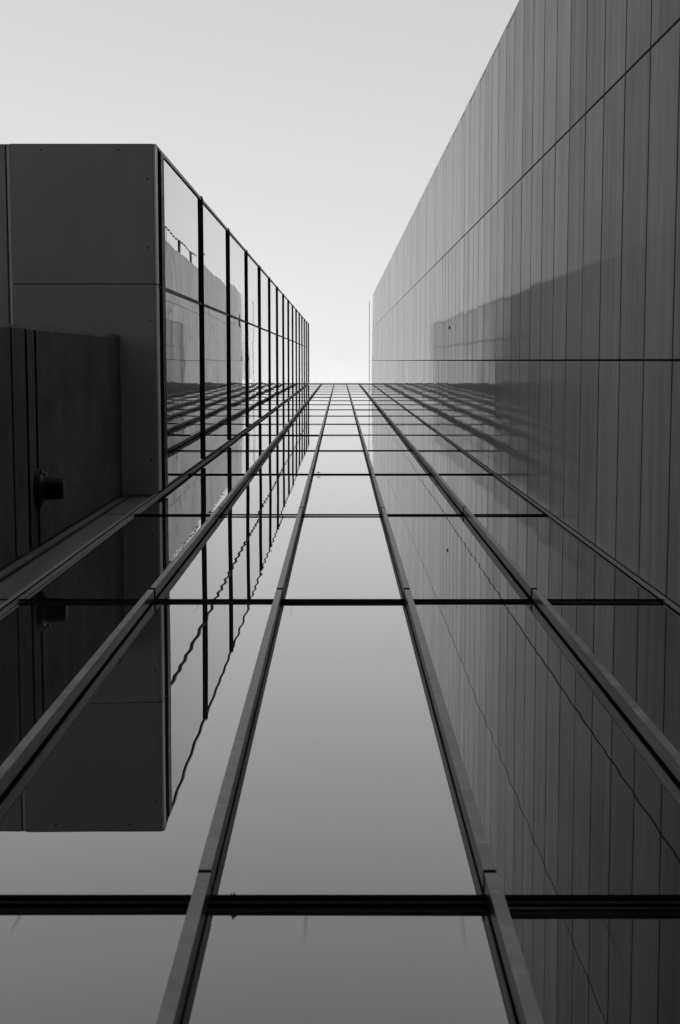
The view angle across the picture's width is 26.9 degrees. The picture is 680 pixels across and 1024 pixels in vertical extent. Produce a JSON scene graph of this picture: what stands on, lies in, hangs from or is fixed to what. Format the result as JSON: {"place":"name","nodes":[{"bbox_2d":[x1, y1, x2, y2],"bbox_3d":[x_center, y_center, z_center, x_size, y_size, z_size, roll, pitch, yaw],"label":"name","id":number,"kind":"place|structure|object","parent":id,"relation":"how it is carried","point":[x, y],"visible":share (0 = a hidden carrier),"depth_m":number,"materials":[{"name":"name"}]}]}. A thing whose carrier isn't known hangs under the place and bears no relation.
{"place":"outdoors","nodes":[
{"label":"outdoors","id":0,"kind":"place"},
{"bbox_2d":[0,0,518,382],"label":"sky","id":1,"kind":"structure","parent":0,"point":[315,131],"materials":[{"name":"white"}]},
{"bbox_2d":[0,382,679,1023],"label":"glass tower","id":2,"kind":"structure","parent":0,"point":[376,720],"depth_m":5.47,"materials":[{"name":"glass"}]},
{"bbox_2d":[0,144,308,495],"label":"cantilevered wing","id":3,"kind":"structure","parent":2,"relation":"attached to","point":[140,250],"depth_m":15.61,"materials":[{"name":"grey glass"}]},
{"bbox_3d":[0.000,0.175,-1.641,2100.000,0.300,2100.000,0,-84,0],"label":"ground","id":4,"kind":"structure","parent":0,"visible":0},
{"bbox_2d":[0,323,121,568],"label":"concrete wall","id":5,"kind":"structure","parent":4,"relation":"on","point":[60,402],"depth_m":12.00,"materials":[{"name":"grey concrete"}]},
{"bbox_2d":[33,469,65,507],"bbox_3d":[-2.292,-0.189,11.293,0.216,0.310,0.310,0,-84,0],"label":"wall light","id":6,"kind":"object","parent":5,"relation":"attached to","point":[45,487],"visible":1,"depth_m":11.21,"materials":[{"name":"metal"}]},
{"bbox_2d":[369,0,679,605],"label":"metal clad building","id":7,"kind":"structure","parent":4,"relation":"on","point":[524,319],"depth_m":12.93,"materials":[{"name":"grey metal"}]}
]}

